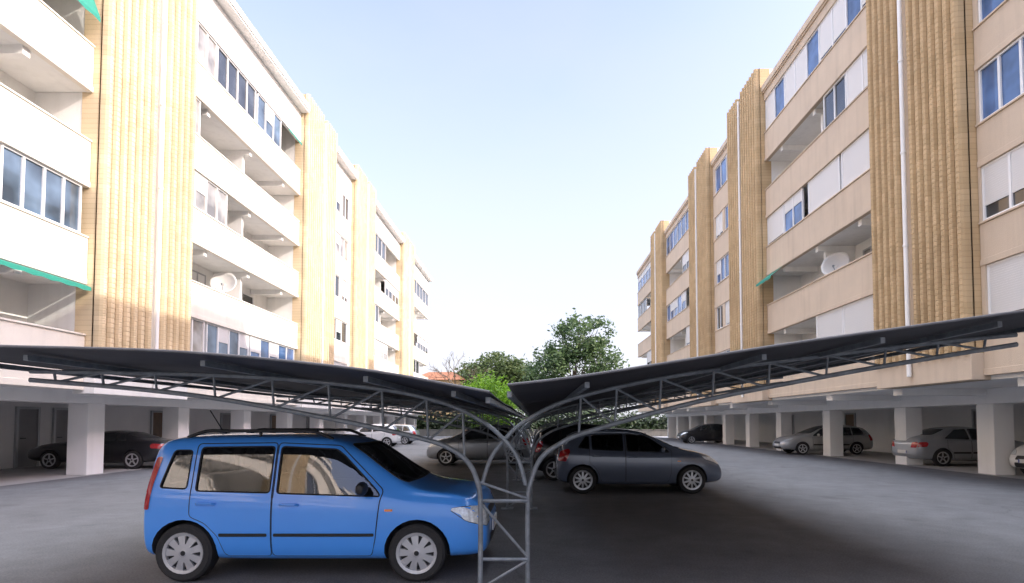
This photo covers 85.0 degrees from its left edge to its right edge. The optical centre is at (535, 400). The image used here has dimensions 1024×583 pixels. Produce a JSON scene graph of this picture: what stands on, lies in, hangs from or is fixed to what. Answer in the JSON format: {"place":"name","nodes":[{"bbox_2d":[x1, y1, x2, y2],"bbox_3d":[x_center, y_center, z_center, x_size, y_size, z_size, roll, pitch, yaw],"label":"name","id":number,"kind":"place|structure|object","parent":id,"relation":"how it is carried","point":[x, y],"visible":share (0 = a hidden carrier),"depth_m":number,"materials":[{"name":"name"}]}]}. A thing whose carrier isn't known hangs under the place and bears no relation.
{"place":"outdoors","nodes":[
{"label":"outdoors","id":0,"kind":"place"},
{"bbox_2d":[0,462,154,485],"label":"pavement","id":1,"kind":"structure","parent":0,"point":[13,476],"depth_m":17.55,"materials":[{"name":"grey concrete"}]},
{"bbox_2d":[27,430,173,468],"bbox_3d":[-15.000,1.710,19.697,4.788,1.303,1.986,0,-2,0],"label":"parked car","id":2,"kind":"object","parent":1,"relation":"on","point":[129,449],"visible":0.59,"depth_m":18.88,"materials":[{"name":"black paint"}]},
{"bbox_2d":[0,436,1023,582],"bbox_3d":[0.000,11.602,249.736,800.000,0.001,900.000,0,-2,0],"label":"ground","id":3,"kind":"structure","parent":0,"point":[754,515],"depth_m":8.13,"materials":[{"name":"grey asphalt"}]},
{"bbox_2d":[0,0,432,474],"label":"apartment building","id":4,"kind":"structure","parent":3,"relation":"on","point":[162,162],"depth_m":19.01,"materials":[{"name":"white paint"}]},
{"bbox_2d":[13,406,40,467],"bbox_3d":[-17.932,1.298,19.739,0.133,2.130,0.910,0,-2,0],"label":"door","id":5,"kind":"structure","parent":4,"relation":"in","point":[27,419],"depth_m":19.66,"materials":[{"name":"grey metal"}]},
{"bbox_2d":[0,143,81,232],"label":"window","id":6,"kind":"structure","parent":4,"relation":"in","point":[27,184],"depth_m":13.83,"materials":[{"name":"blue glass"}]},
{"bbox_2d":[51,408,67,463],"bbox_3d":[-17.932,1.358,21.238,0.133,2.130,0.910,0,-2,0],"label":"garage door","id":7,"kind":"structure","parent":4,"relation":"in","point":[59,415],"depth_m":21.06,"materials":[{"name":"grey metal"}]},
{"bbox_2d":[150,411,162,436],"bbox_3d":[-17.932,1.574,26.608,0.133,2.130,1.060,0,-2,0],"label":"door","id":8,"kind":"structure","parent":4,"relation":"in","point":[155,418],"depth_m":26.45,"materials":[{"name":"brown wood"}]},
{"bbox_2d":[190,317,204,351],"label":"window","id":9,"kind":"structure","parent":4,"relation":"in","point":[197,333],"depth_m":20.34,"materials":[{"name":"white glass"}]},
{"bbox_2d":[195,97,200,134],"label":"window","id":10,"kind":"structure","parent":4,"relation":"in","point":[198,103],"depth_m":20.38,"materials":[{"name":"white glass"}]},
{"bbox_2d":[192,270,205,284],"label":"window","id":11,"kind":"structure","parent":4,"relation":"in","point":[196,276],"depth_m":22.78,"materials":[{"name":"grey glass"}]},
{"bbox_2d":[197,22,216,78],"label":"window","id":12,"kind":"structure","parent":4,"relation":"in","point":[207,47],"depth_m":20.88,"materials":[{"name":"white glass"}]},
{"bbox_2d":[194,170,227,225],"bbox_3d":[-12.292,-7.585,20.831,0.075,1.346,2.780,0,-2,0],"label":"window","id":13,"kind":"structure","parent":4,"relation":"in","point":[209,198],"depth_m":21.14,"materials":[{"name":"white glass"}]},
{"bbox_2d":[210,272,236,293],"bbox_3d":[-12.704,-4.581,22.733,0.690,1.421,0.857,-2,-3,40],"label":"satellite dish","id":14,"kind":"object","parent":4,"relation":"attached to","point":[224,282],"visible":0.94,"depth_m":22.86,"materials":[{"name":"grey metal"}]},
{"bbox_2d":[220,413,230,433],"bbox_3d":[-17.954,1.807,32.404,0.089,2.130,1.060,0,-2,0],"label":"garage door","id":15,"kind":"structure","parent":4,"relation":"in","point":[225,418],"depth_m":32.35,"materials":[{"name":"grey metal"}]},
{"bbox_2d":[204,322,248,355],"bbox_3d":[-12.292,-2.180,22.354,0.075,1.346,3.062,0,-2,0],"label":"window","id":16,"kind":"structure","parent":4,"relation":"in","point":[218,339],"depth_m":22.10,"materials":[{"name":"grey glass"}]},
{"bbox_2d":[216,45,255,121],"bbox_3d":[-12.292,-12.917,23.021,0.075,1.496,2.968,0,-2,0],"label":"window","id":17,"kind":"structure","parent":4,"relation":"in","point":[229,76],"depth_m":22.92,"materials":[{"name":"blue glass"}]},
{"bbox_2d":[242,292,253,304],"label":"window","id":18,"kind":"structure","parent":4,"relation":"in","point":[247,298],"depth_m":26.71,"materials":[{"name":"black glass"}]},
{"bbox_2d":[256,92,281,148],"bbox_3d":[-12.292,-12.805,25.792,0.075,1.496,2.310,0,-2,0],"label":"window","id":19,"kind":"structure","parent":4,"relation":"in","point":[267,119],"depth_m":25.69,"materials":[{"name":"grey glass"}]},
{"bbox_2d":[249,335,293,359],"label":"window","id":20,"kind":"structure","parent":4,"relation":"in","point":[258,347],"depth_m":25.74,"materials":[{"name":"blue glass"}]},
{"bbox_2d":[270,414,275,432],"bbox_3d":[-17.954,2.048,38.399,0.089,2.130,1.060,0,-2,0],"label":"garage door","id":21,"kind":"structure","parent":4,"relation":"in","point":[272,416],"depth_m":38.17,"materials":[{"name":"metal"}]},
{"bbox_2d":[306,417,309,427],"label":"garage door","id":22,"kind":"structure","parent":4,"relation":"in","point":[307,418],"depth_m":43.92,"materials":[{"name":"grey metal"}]},
{"bbox_2d":[335,274,339,296],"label":"window","id":23,"kind":"structure","parent":4,"relation":"in","point":[337,279],"depth_m":34.68,"materials":[{"name":"grey glass"}]},
{"bbox_2d":[336,186,340,212],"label":"window","id":24,"kind":"structure","parent":4,"relation":"in","point":[338,192],"depth_m":34.77,"materials":[{"name":"white glass"}]},
{"bbox_2d":[334,361,346,365],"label":"window","id":25,"kind":"structure","parent":4,"relation":"in","point":[335,363],"depth_m":34.73,"materials":[{"name":"white glass"}]},
{"bbox_2d":[334,318,346,343],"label":"window","id":26,"kind":"structure","parent":4,"relation":"in","point":[340,327],"depth_m":35.13,"materials":[{"name":"white glass"}]},
{"bbox_2d":[336,231,347,261],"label":"window","id":27,"kind":"structure","parent":4,"relation":"in","point":[341,244],"depth_m":35.39,"materials":[{"name":"white glass"}]},
{"bbox_2d":[342,279,347,302],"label":"window","id":28,"kind":"structure","parent":4,"relation":"in","point":[344,284],"depth_m":35.85,"materials":[{"name":"white glass"}]},
{"bbox_2d":[343,194,348,221],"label":"window","id":29,"kind":"structure","parent":4,"relation":"in","point":[345,201],"depth_m":36.03,"materials":[{"name":"white glass"}]},
{"bbox_2d":[374,304,378,322],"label":"window","id":30,"kind":"structure","parent":4,"relation":"in","point":[376,309],"depth_m":43.26,"materials":[{"name":"white glass"}]},
{"bbox_2d":[375,234,385,261],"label":"window","id":31,"kind":"structure","parent":4,"relation":"in","point":[380,247],"depth_m":44.39,"materials":[{"name":"blue glass"}]},
{"bbox_2d":[374,338,387,360],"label":"window","id":32,"kind":"structure","parent":4,"relation":"in","point":[380,349],"depth_m":44.28,"materials":[{"name":"white glass"}]},
{"bbox_2d":[384,279,398,305],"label":"window","id":33,"kind":"structure","parent":4,"relation":"in","point":[390,290],"depth_m":47.78,"materials":[{"name":"white glass"}]},
{"bbox_2d":[414,359,418,373],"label":"window","id":34,"kind":"structure","parent":4,"relation":"in","point":[416,363],"depth_m":57.83,"materials":[{"name":"white glass"}]},
{"bbox_2d":[414,279,427,306],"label":"window","id":35,"kind":"structure","parent":4,"relation":"in","point":[418,290],"depth_m":59.84,"materials":[{"name":"white glass"}]},
{"bbox_2d":[417,335,427,353],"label":"window","id":36,"kind":"structure","parent":4,"relation":"in","point":[422,344],"depth_m":60.77,"materials":[{"name":"white glass"}]},
{"bbox_2d":[144,410,496,581],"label":"parked car","id":37,"kind":"object","parent":3,"relation":"on","point":[293,493],"visible":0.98,"depth_m":5.54,"materials":[{"name":"blue paint"}]},
{"bbox_2d":[343,424,400,445],"bbox_3d":[-10.900,2.304,36.937,3.839,1.500,1.983,0,-2,0],"label":"parked car","id":38,"kind":"object","parent":3,"relation":"on","point":[389,439],"visible":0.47,"depth_m":36.14,"materials":[{"name":"white paint"}]},
{"bbox_2d":[393,424,419,443],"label":"parked car","id":39,"kind":"object","parent":3,"relation":"on","point":[412,429],"visible":0.26,"depth_m":40.27,"materials":[{"name":"silver metal"}]},
{"bbox_2d":[422,372,466,417],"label":"house","id":40,"kind":"structure","parent":3,"relation":"on","point":[457,377],"depth_m":89.57,"materials":[{"name":"ceramic"}]},
{"bbox_2d":[427,351,491,420],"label":"bare tree","id":41,"kind":"object","parent":3,"relation":"on","point":[439,372],"visible":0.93,"depth_m":76.10,"materials":[{"name":"brown plant"}]},
{"bbox_2d":[426,424,531,465],"bbox_3d":[-2.100,1.674,21.250,3.939,1.500,1.983,0,-2,0],"label":"parked car","id":42,"kind":"object","parent":3,"relation":"on","point":[479,446],"visible":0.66,"depth_m":20.44,"materials":[{"name":"silver metal"}]},
{"bbox_2d":[460,370,518,427],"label":"round bush","id":43,"kind":"object","parent":3,"relation":"on","point":[500,391],"visible":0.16,"depth_m":61.17,"materials":[{"name":"green plant"}]},
{"bbox_2d":[450,351,529,411],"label":"tree","id":44,"kind":"object","parent":3,"relation":"on","point":[502,366],"visible":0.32,"depth_m":90.25,"materials":[{"name":"green plant"}]},
{"bbox_2d":[0,310,1023,582],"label":"carport","id":45,"kind":"object","parent":3,"relation":"on","point":[536,400],"visible":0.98,"depth_m":5.23,"materials":[{"name":"grey metal"}]},
{"bbox_2d":[416,403,667,431],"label":"hedge","id":46,"kind":"object","parent":3,"relation":"on","point":[655,423],"visible":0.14,"depth_m":66.18,"materials":[{"name":"green plant"}]},
{"bbox_2d":[418,429,667,435],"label":"garden wall","id":47,"kind":"structure","parent":3,"relation":"on","point":[454,432],"depth_m":65.40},
{"bbox_2d":[530,424,599,480],"bbox_3d":[1.850,1.439,15.955,3.989,1.546,1.982,0,-2,0],"label":"parked car","id":48,"kind":"object","parent":3,"relation":"on","point":[546,467],"visible":0.16,"depth_m":15.20,"materials":[{"name":"black paint"}]},
{"bbox_2d":[514,308,629,419],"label":"broadleaf tree","id":49,"kind":"object","parent":3,"relation":"on","point":[558,362],"visible":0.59,"depth_m":78.82,"materials":[{"name":"green plant"}]},
{"bbox_2d":[553,428,721,493],"bbox_3d":[2.330,1.383,13.155,3.799,1.432,1.985,0,-2,0],"label":"parked car","id":50,"kind":"object","parent":3,"relation":"on","point":[587,463],"visible":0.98,"depth_m":12.34,"materials":[{"name":"paint"}]},
{"bbox_2d":[677,424,722,443],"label":"parked car","id":51,"kind":"object","parent":3,"relation":"on","point":[708,432],"visible":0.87,"depth_m":41.94,"materials":[{"name":"black paint"}]},
{"bbox_2d":[636,0,1023,474],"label":"apartment building","id":52,"kind":"structure","parent":3,"relation":"on","point":[880,143],"depth_m":19.20,"materials":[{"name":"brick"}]},
{"bbox_2d":[638,297,646,317],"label":"window","id":53,"kind":"structure","parent":52,"relation":"in","point":[642,307],"depth_m":56.77,"materials":[{"name":"glass"}]},
{"bbox_2d":[638,261,650,291],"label":"window","id":54,"kind":"structure","parent":52,"relation":"in","point":[646,274],"depth_m":55.59,"materials":[{"name":"blue glass"}]},
{"bbox_2d":[647,350,650,363],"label":"window","id":55,"kind":"structure","parent":52,"relation":"in","point":[649,352],"depth_m":53.29,"materials":[{"name":"white glass"}]},
{"bbox_2d":[667,290,686,321],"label":"window","id":56,"kind":"structure","parent":52,"relation":"in","point":[679,304],"depth_m":42.80,"materials":[{"name":"blue glass"}]},
{"bbox_2d":[666,210,687,254],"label":"window","id":57,"kind":"structure","parent":52,"relation":"in","point":[679,230],"depth_m":42.70,"materials":[{"name":"blue glass"}]},
{"bbox_2d":[682,249,688,271],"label":"window","id":58,"kind":"structure","parent":52,"relation":"in","point":[685,258],"depth_m":40.41,"materials":[{"name":"white glass"}]},
{"bbox_2d":[686,326,689,345],"bbox_3d":[10.893,-4.596,38.946,0.075,1.346,2.420,0,-2,0],"label":"roller shutter","id":59,"kind":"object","parent":52,"relation":"in","point":[687,328],"depth_m":39.78,"materials":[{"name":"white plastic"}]},
{"bbox_2d":[716,212,722,238],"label":"window","id":60,"kind":"structure","parent":52,"relation":"in","point":[719,224],"depth_m":32.86,"materials":[{"name":"white plastic"}]},
{"bbox_2d":[717,305,722,329],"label":"window","id":61,"kind":"structure","parent":52,"relation":"in","point":[720,309],"depth_m":32.78,"materials":[{"name":"grey glass"}]},
{"bbox_2d":[715,155,727,192],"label":"window","id":62,"kind":"structure","parent":52,"relation":"in","point":[721,176],"depth_m":32.61,"materials":[{"name":"blue glass"}]},
{"bbox_2d":[717,252,728,283],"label":"window","id":63,"kind":"structure","parent":52,"relation":"in","point":[723,264],"depth_m":32.28,"materials":[{"name":"blue glass"}]},
{"bbox_2d":[725,205,727,229],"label":"window","id":64,"kind":"structure","parent":52,"relation":"in","point":[726,208],"depth_m":31.78,"materials":[{"name":"blue glass"}]},
{"bbox_2d":[725,301,729,324],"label":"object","id":65,"kind":"structure","parent":52,"relation":"in","point":[727,307],"depth_m":31.53,"materials":[{"name":"white plastic"}]},
{"bbox_2d":[767,204,783,244],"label":"window","id":66,"kind":"structure","parent":52,"relation":"in","point":[775,222],"depth_m":25.27,"materials":[{"name":"white plastic"}]},
{"bbox_2d":[765,26,819,129],"bbox_3d":[10.893,-13.464,23.851,0.075,1.536,4.977,0,-2,0],"label":"window","id":67,"kind":"structure","parent":52,"relation":"in","point":[808,58],"depth_m":23.48,"materials":[{"name":"white glass"}]},
{"bbox_2d":[792,415,794,433],"bbox_3d":[18.454,2.128,40.397,0.089,2.130,1.060,0,-2,0],"label":"garage door","id":68,"kind":"structure","parent":52,"relation":"in","point":[792,415],"depth_m":39.90,"materials":[{"name":"grey metal"}]},
{"bbox_2d":[784,188,803,232],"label":"window","id":69,"kind":"structure","parent":52,"relation":"in","point":[794,207],"depth_m":23.48,"materials":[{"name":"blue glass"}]},
{"bbox_2d":[808,155,841,213],"bbox_3d":[10.893,-8.036,21.079,0.075,1.346,2.296,0,-2,0],"label":"window","id":70,"kind":"structure","parent":52,"relation":"in","point":[827,182],"depth_m":20.92,"materials":[{"name":"white plastic"}]},
{"bbox_2d":[816,306,843,337],"bbox_3d":[10.893,-2.609,20.645,0.075,1.346,1.863,0,-2,0],"label":"roller shutter","id":71,"kind":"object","parent":52,"relation":"in","point":[830,323],"depth_m":20.57,"materials":[{"name":"white plastic"}]},
{"bbox_2d":[823,72,846,128],"bbox_3d":[10.893,-10.790,20.281,0.075,1.346,1.517,0,-2,0],"label":"window","id":72,"kind":"structure","parent":52,"relation":"in","point":[835,100],"depth_m":20.26,"materials":[{"name":"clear glass"}]},
{"bbox_2d":[821,252,849,274],"bbox_3d":[11.277,-4.902,20.989,0.857,1.421,0.690,0,-2,10],"label":"satellite dish","id":73,"kind":"object","parent":52,"relation":"attached to","point":[833,261],"visible":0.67,"depth_m":21.16,"materials":[{"name":"grey metal"}]},
{"bbox_2d":[819,0,865,60],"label":"window","id":74,"kind":"structure","parent":52,"relation":"in","point":[843,12],"depth_m":20.15,"materials":[{"name":"white glass"}]},
{"bbox_2d":[844,413,855,425],"bbox_3d":[18.454,1.819,32.703,0.089,2.130,1.060,0,-2,0],"label":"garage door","id":75,"kind":"structure","parent":52,"relation":"in","point":[849,418],"depth_m":32.67,"materials":[{"name":"brown wood"}]},
{"bbox_2d":[841,129,869,188],"bbox_3d":[10.893,-8.133,18.659,0.075,1.346,2.295,0,-2,0],"label":"window","id":76,"kind":"structure","parent":52,"relation":"in","point":[855,160],"depth_m":18.96,"materials":[{"name":"white plastic"}]},
{"bbox_2d":[846,48,867,105],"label":"window","id":77,"kind":"structure","parent":52,"relation":"in","point":[856,74],"depth_m":18.84,"materials":[{"name":"white glass"}]},
{"bbox_2d":[843,295,873,333],"bbox_3d":[10.893,-2.695,18.484,0.075,1.346,2.382,0,-2,0],"label":"roller shutter","id":78,"kind":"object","parent":52,"relation":"in","point":[857,315],"depth_m":18.73,"materials":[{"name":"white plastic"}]},
{"bbox_2d":[863,246,871,255],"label":"window","id":79,"kind":"structure","parent":52,"relation":"in","point":[869,249],"depth_m":20.77,"materials":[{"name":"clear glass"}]},
{"bbox_2d":[971,409,976,427],"bbox_3d":[18.454,1.430,23.011,0.089,2.130,1.060,0,-2,0],"label":"garage door","id":80,"kind":"structure","parent":52,"relation":"in","point":[973,411],"depth_m":23.45,"materials":[{"name":"grey metal"}]},
{"bbox_2d":[978,0,1003,22],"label":"window","id":81,"kind":"structure","parent":52,"relation":"in","point":[985,7],"depth_m":13.46,"materials":[{"name":"blue glass"}]},
{"bbox_2d":[978,34,1023,121],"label":"window","id":82,"kind":"structure","parent":52,"relation":"in","point":[1001,80],"depth_m":13.00,"materials":[{"name":"blue glass"}]},
{"bbox_2d":[981,143,1023,220],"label":"window","id":83,"kind":"structure","parent":52,"relation":"in","point":[1003,177],"depth_m":12.94,"materials":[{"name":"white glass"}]},
{"bbox_2d":[987,252,1023,313],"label":"roller shutter","id":84,"kind":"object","parent":52,"relation":"in","point":[1005,277],"depth_m":12.86,"materials":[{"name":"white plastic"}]},
{"bbox_2d":[235,0,818,423],"label":"sky","id":85,"kind":"structure","parent":0,"point":[530,155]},
{"bbox_2d":[663,437,1023,478],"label":"pavement","id":86,"kind":"structure","parent":0,"point":[956,466],"depth_m":23.73,"materials":[{"name":"grey concrete"}]},
{"bbox_2d":[772,425,872,454],"bbox_3d":[14.401,1.972,28.143,4.537,1.458,1.948,0,-2,0],"label":"parked car","id":87,"kind":"object","parent":86,"relation":"on","point":[857,440],"visible":0.69,"depth_m":27.37,"materials":[{"name":"silver metal"}]},
{"bbox_2d":[891,426,1023,465],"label":"parked car","id":88,"kind":"object","parent":86,"relation":"on","point":[943,446],"visible":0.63,"depth_m":20.07,"materials":[{"name":"grey paint"}]},
{"bbox_2d":[1009,445,1023,472],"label":"parked car","id":89,"kind":"object","parent":86,"relation":"on","point":[1016,458],"visible":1,"depth_m":16.19,"materials":[{"name":"white paint"}]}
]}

